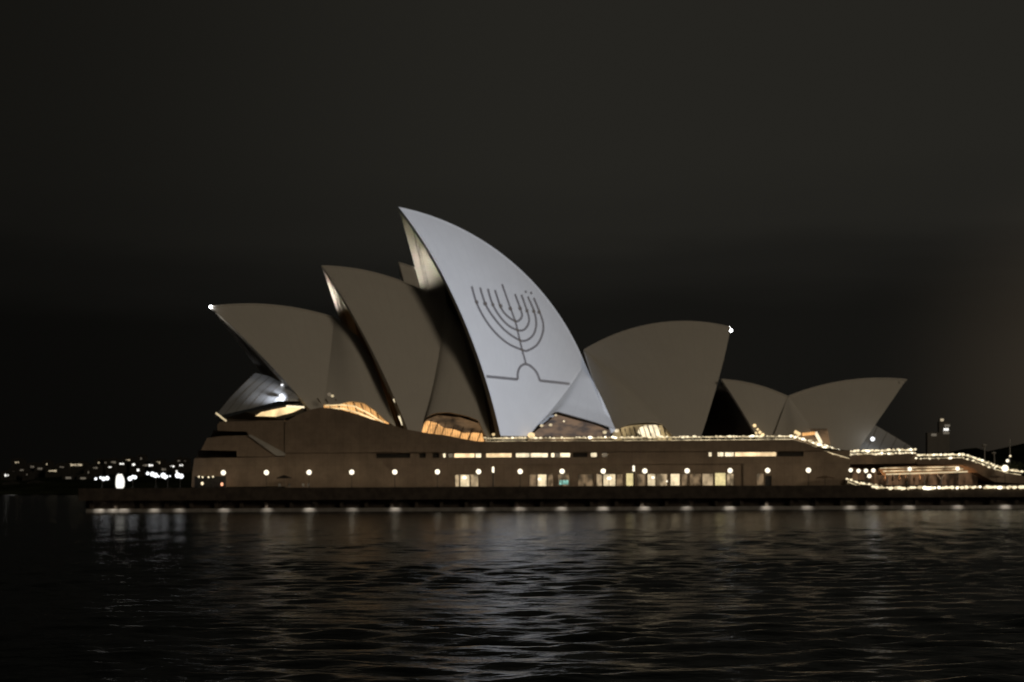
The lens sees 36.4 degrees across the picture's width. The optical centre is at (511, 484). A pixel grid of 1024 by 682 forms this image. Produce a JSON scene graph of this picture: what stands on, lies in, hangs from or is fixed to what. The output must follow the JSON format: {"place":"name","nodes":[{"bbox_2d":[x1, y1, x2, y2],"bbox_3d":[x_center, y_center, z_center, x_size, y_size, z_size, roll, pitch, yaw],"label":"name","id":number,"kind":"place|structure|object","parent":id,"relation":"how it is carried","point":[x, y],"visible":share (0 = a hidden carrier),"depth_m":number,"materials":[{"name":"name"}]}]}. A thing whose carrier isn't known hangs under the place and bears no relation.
{"place":"outdoors","nodes":[
{"label":"outdoors","id":0,"kind":"place"},
{"bbox_2d":[0,494,85,512],"bbox_3d":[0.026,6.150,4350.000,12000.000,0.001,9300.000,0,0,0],"label":"water","id":1,"kind":"structure","parent":0,"point":[52,503],"depth_m":528.01,"materials":[{"name":"black liquid"}]},
{"bbox_2d":[78,485,1023,508],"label":"sea wall","id":2,"kind":"structure","parent":1,"relation":"in","point":[442,497],"depth_m":334.70,"materials":[{"name":"stone"}]},
{"bbox_2d":[226,485,743,487],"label":"promenade","id":3,"kind":"structure","parent":2,"relation":"on","point":[261,487],"depth_m":461.27,"materials":[{"name":"concrete"}]},
{"bbox_2d":[94,476,108,487],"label":"floodlight stand","id":4,"kind":"object","parent":3,"relation":"on","point":[103,478],"visible":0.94,"depth_m":346.52,"materials":[{"name":"metal"}]},
{"bbox_2d":[116,473,124,487],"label":"ticket booth","id":5,"kind":"object","parent":3,"relation":"on","point":[120,481],"visible":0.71,"depth_m":347.20,"materials":[{"name":"white"}]},
{"bbox_2d":[128,475,136,487],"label":"floodlight stand","id":6,"kind":"object","parent":3,"relation":"on","point":[130,478],"visible":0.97,"depth_m":346.50,"materials":[{"name":"metal"}]},
{"bbox_2d":[146,472,165,487],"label":"floodlight stand","id":7,"kind":"object","parent":3,"relation":"on","point":[156,475],"visible":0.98,"depth_m":346.44,"materials":[{"name":"metal"}]},
{"bbox_2d":[164,475,171,487],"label":"floodlight stand","id":8,"kind":"object","parent":3,"relation":"on","point":[167,477],"visible":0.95,"depth_m":348.44,"materials":[{"name":"metal"}]},
{"bbox_2d":[175,473,183,487],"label":"floodlight stand","id":9,"kind":"object","parent":3,"relation":"on","point":[179,475],"visible":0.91,"depth_m":346.44,"materials":[{"name":"metal"}]},
{"bbox_2d":[221,470,225,487],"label":"street lamp","id":10,"kind":"object","parent":3,"relation":"on","point":[223,472],"visible":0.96,"depth_m":342.79,"materials":[{"name":"metal"}]},
{"bbox_2d":[264,470,268,487],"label":"street lamp","id":11,"kind":"object","parent":3,"relation":"on","point":[266,472],"visible":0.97,"depth_m":342.78,"materials":[{"name":"metal"}]},
{"bbox_2d":[435,469,439,486],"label":"street lamp","id":12,"kind":"object","parent":3,"relation":"on","point":[437,471],"visible":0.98,"depth_m":342.77,"materials":[{"name":"metal"}]},
{"bbox_2d":[476,469,480,486],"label":"street lamp","id":13,"kind":"object","parent":3,"relation":"on","point":[478,471],"visible":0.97,"depth_m":342.76,"materials":[{"name":"metal"}]},
{"bbox_2d":[492,467,493,486],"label":"post lamp","id":14,"kind":"object","parent":3,"relation":"on","point":[493,476],"visible":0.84,"depth_m":340.90,"materials":[{"name":"metal"}]},
{"bbox_2d":[191,207,849,487],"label":"opera house","id":15,"kind":"structure","parent":3,"relation":"on","point":[463,364],"depth_m":361.77,"materials":[{"name":"beige tile"}]},
{"bbox_2d":[256,407,300,416],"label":"foyer window","id":16,"kind":"structure","parent":15,"relation":"in","point":[280,411],"depth_m":353.15,"materials":[{"name":"yellow glass"}]},
{"bbox_2d":[324,402,388,423],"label":"foyer window","id":17,"kind":"structure","parent":15,"relation":"in","point":[366,408],"depth_m":359.24,"materials":[{"name":"orange"}]},
{"bbox_2d":[422,421,483,441],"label":"foyer window","id":18,"kind":"structure","parent":15,"relation":"in","point":[474,436],"depth_m":361.44,"materials":[{"name":"orange glass"}]},
{"bbox_2d":[638,425,660,436],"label":"foyer window","id":19,"kind":"structure","parent":15,"relation":"in","point":[656,429],"depth_m":376.57,"materials":[{"name":"yellow glass"}]},
{"bbox_2d":[601,468,605,485],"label":"street lamp","id":20,"kind":"object","parent":3,"relation":"on","point":[603,470],"visible":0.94,"depth_m":342.78,"materials":[{"name":"metal"}]},
{"bbox_2d":[765,467,769,485],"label":"street lamp","id":21,"kind":"object","parent":3,"relation":"on","point":[767,470],"visible":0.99,"depth_m":342.79,"materials":[{"name":"metal"}]},
{"bbox_2d":[806,467,810,484],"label":"street lamp","id":22,"kind":"object","parent":3,"relation":"on","point":[808,470],"visible":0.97,"depth_m":342.76,"materials":[{"name":"metal"}]},
{"bbox_2d":[846,478,876,484],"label":"stair balustrade","id":23,"kind":"object","parent":3,"relation":"on","point":[851,479],"visible":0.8,"depth_m":341.89,"materials":[{"name":"yellow"}]},
{"bbox_2d":[845,465,977,484],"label":"bar pavilion","id":24,"kind":"structure","parent":3,"relation":"on","point":[942,474],"depth_m":356.00,"materials":[{"name":"orange metal"}]},
{"bbox_2d":[850,448,1023,484],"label":"forecourt terrace","id":25,"kind":"structure","parent":3,"relation":"on","point":[871,461],"depth_m":350.95,"materials":[{"name":"concrete"}]},
{"bbox_2d":[702,378,912,453],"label":"restaurant pavilion","id":26,"kind":"structure","parent":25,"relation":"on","point":[844,415],"depth_m":384.39,"materials":[{"name":"beige tile"}]},
{"bbox_2d":[1000,460,1023,472],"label":"tree","id":27,"kind":"object","parent":25,"relation":"on","point":[1012,467],"visible":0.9,"depth_m":351.60,"materials":[{"name":"green plant"}]},
{"bbox_2d":[987,475,1005,484],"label":"parasol","id":28,"kind":"object","parent":3,"relation":"on","point":[996,476],"visible":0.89,"depth_m":342.93,"materials":[{"name":"fabric"}]},
{"bbox_2d":[1002,465,1008,484],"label":"street lamp","id":29,"kind":"object","parent":3,"relation":"on","point":[1005,468],"visible":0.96,"depth_m":347.50,"materials":[{"name":"metal"}]},
{"bbox_2d":[871,485,1023,489],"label":"light string","id":30,"kind":"object","parent":2,"relation":"hanging from","point":[945,487],"visible":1,"depth_m":334.23,"materials":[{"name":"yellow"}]},
{"bbox_2d":[86,505,1023,512],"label":"ledge","id":31,"kind":"object","parent":1,"relation":"in","point":[569,508],"visible":0.33,"depth_m":335.75,"materials":[{"name":"concrete"}]},
{"bbox_2d":[0,469,277,493],"bbox_3d":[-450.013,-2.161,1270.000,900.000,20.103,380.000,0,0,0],"label":"hill","id":32,"kind":"structure","parent":0,"point":[54,485],"depth_m":1138.47,"materials":[{"name":"black"}]},
{"bbox_2d":[1,471,15,480],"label":"house","id":33,"kind":"structure","parent":32,"relation":"on","point":[8,475],"depth_m":1192.30,"materials":[{"name":"black"}]},
{"bbox_2d":[2,481,21,494],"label":"house","id":34,"kind":"structure","parent":32,"relation":"on","point":[9,482],"depth_m":1148.80,"materials":[{"name":"black"}]},
{"bbox_2d":[8,467,19,478],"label":"house","id":35,"kind":"structure","parent":32,"relation":"on","point":[15,469],"depth_m":1205.80,"materials":[{"name":"black"}]},
{"bbox_2d":[11,458,25,467],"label":"house","id":36,"kind":"structure","parent":32,"relation":"on","point":[16,462],"depth_m":1244.80,"materials":[{"name":"black"}]},
{"bbox_2d":[16,465,30,478],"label":"house","id":37,"kind":"structure","parent":32,"relation":"on","point":[22,468],"depth_m":1213.30,"materials":[{"name":"black"}]},
{"bbox_2d":[22,470,33,480],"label":"house","id":38,"kind":"structure","parent":32,"relation":"on","point":[27,474],"depth_m":1195.30,"materials":[{"name":"black"}]},
{"bbox_2d":[26,462,41,470],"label":"house","id":39,"kind":"structure","parent":32,"relation":"on","point":[32,464],"depth_m":1226.80,"materials":[{"name":"black"}]},
{"bbox_2d":[27,480,43,494],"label":"house","id":40,"kind":"structure","parent":32,"relation":"on","point":[36,481],"depth_m":1151.80,"materials":[{"name":"black"}]},
{"bbox_2d":[34,464,48,478],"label":"house","id":41,"kind":"structure","parent":32,"relation":"on","point":[39,470],"depth_m":1219.30,"materials":[{"name":"black"}]},
{"bbox_2d":[42,460,54,466],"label":"house","id":42,"kind":"structure","parent":32,"relation":"on","point":[49,463],"depth_m":1237.30,"materials":[{"name":"black"}]},
{"bbox_2d":[45,466,63,477],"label":"house","id":43,"kind":"structure","parent":32,"relation":"on","point":[53,471],"depth_m":1210.30,"materials":[{"name":"black"}]},
{"bbox_2d":[56,463,70,473],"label":"house","id":44,"kind":"structure","parent":32,"relation":"on","point":[66,467],"depth_m":1225.30,"materials":[{"name":"black"}]},
{"bbox_2d":[62,473,76,479],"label":"house","id":45,"kind":"structure","parent":32,"relation":"on","point":[69,476],"depth_m":1181.80,"materials":[{"name":"black"}]},
{"bbox_2d":[65,460,88,473],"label":"house","id":46,"kind":"structure","parent":32,"relation":"on","point":[77,467],"depth_m":1234.30,"materials":[{"name":"black"}]},
{"bbox_2d":[77,474,91,479],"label":"house","id":47,"kind":"structure","parent":32,"relation":"on","point":[83,476],"depth_m":1180.30,"materials":[{"name":"black"}]},
{"bbox_2d":[83,468,95,476],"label":"house","id":48,"kind":"structure","parent":32,"relation":"on","point":[91,471],"depth_m":1204.30,"materials":[{"name":"black"}]},
{"bbox_2d":[89,463,103,474],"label":"house","id":49,"kind":"structure","parent":32,"relation":"on","point":[99,468],"depth_m":1222.30,"materials":[{"name":"black"}]},
{"bbox_2d":[94,458,101,463],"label":"house","id":50,"kind":"structure","parent":32,"relation":"on","point":[98,460],"depth_m":1243.30,"materials":[{"name":"black"}]},
{"bbox_2d":[101,458,109,472],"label":"house","id":51,"kind":"structure","parent":32,"relation":"on","point":[104,461],"depth_m":1243.30,"materials":[{"name":"black"}]},
{"bbox_2d":[105,463,116,474],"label":"house","id":52,"kind":"structure","parent":32,"relation":"on","point":[110,468],"depth_m":1225.30,"materials":[{"name":"black"}]},
{"bbox_2d":[109,458,120,463],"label":"house","id":53,"kind":"structure","parent":32,"relation":"on","point":[113,460],"depth_m":1244.60,"materials":[{"name":"black"}]},
{"bbox_2d":[116,459,128,472],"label":"house","id":54,"kind":"structure","parent":32,"relation":"on","point":[122,465],"depth_m":1238.80,"materials":[{"name":"black"}]},
{"bbox_2d":[122,456,135,460],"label":"house","id":55,"kind":"structure","parent":32,"relation":"on","point":[129,458],"depth_m":1252.30,"materials":[{"name":"black"}]},
{"bbox_2d":[129,460,139,473],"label":"house","id":56,"kind":"structure","parent":32,"relation":"on","point":[133,464],"depth_m":1235.80,"materials":[{"name":"black"}]},
{"bbox_2d":[134,466,144,477],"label":"house","id":57,"kind":"structure","parent":32,"relation":"on","point":[139,471],"depth_m":1213.30,"materials":[{"name":"black"}]},
{"bbox_2d":[137,454,147,461],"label":"house","id":58,"kind":"structure","parent":32,"relation":"on","point":[141,457],"depth_m":1259.80,"materials":[{"name":"black"}]},
{"bbox_2d":[138,461,150,475],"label":"house","id":59,"kind":"structure","parent":32,"relation":"on","point":[146,466],"depth_m":1232.80,"materials":[{"name":"black"}]},
{"bbox_2d":[144,461,158,472],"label":"house","id":60,"kind":"structure","parent":32,"relation":"on","point":[154,466],"depth_m":1232.80,"materials":[{"name":"black"}]},
{"bbox_2d":[152,458,165,465],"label":"house","id":61,"kind":"structure","parent":32,"relation":"on","point":[161,461],"depth_m":1243.30,"materials":[{"name":"black"}]},
{"bbox_2d":[158,465,171,473],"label":"house","id":62,"kind":"structure","parent":32,"relation":"on","point":[166,469],"depth_m":1216.30,"materials":[{"name":"black"}]},
{"bbox_2d":[166,462,179,467],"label":"house","id":63,"kind":"structure","parent":32,"relation":"on","point":[173,464],"depth_m":1228.30,"materials":[{"name":"black"}]},
{"bbox_2d":[172,467,182,474],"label":"house","id":64,"kind":"structure","parent":32,"relation":"on","point":[175,470],"depth_m":1207.30,"materials":[{"name":"black"}]},
{"bbox_2d":[176,461,188,472],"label":"house","id":65,"kind":"structure","parent":32,"relation":"on","point":[184,465],"depth_m":1232.80,"materials":[{"name":"black"}]},
{"bbox_2d":[180,458,190,471],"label":"house","id":66,"kind":"structure","parent":32,"relation":"on","point":[186,459],"depth_m":1246.30,"materials":[{"name":"black"}]},
{"bbox_2d":[398,262,420,288],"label":"theatre hall","id":67,"kind":"structure","parent":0,"point":[408,273],"depth_m":433.27,"materials":[{"name":"beige tile"}]},
{"bbox_2d":[0,509,1023,681],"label":"water","id":68,"kind":"structure","parent":0,"point":[874,595],"depth_m":79.05,"materials":[{"name":"black liquid"}]},
{"bbox_2d":[0,0,1023,482],"label":"sky","id":69,"kind":"structure","parent":0,"point":[837,186],"materials":[{"name":"black"}]},
{"bbox_2d":[743,443,1023,484],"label":"hill","id":70,"kind":"structure","parent":0,"point":[1016,452],"depth_m":764.45,"materials":[{"name":"black"}]},
{"bbox_2d":[926,433,939,453],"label":"apartment block","id":71,"kind":"structure","parent":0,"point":[932,442],"depth_m":1200.00,"materials":[{"name":"concrete"}]},
{"bbox_2d":[937,419,949,452],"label":"city tower","id":72,"kind":"structure","parent":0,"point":[943,429],"depth_m":1250.00,"materials":[{"name":"concrete"}]}
]}

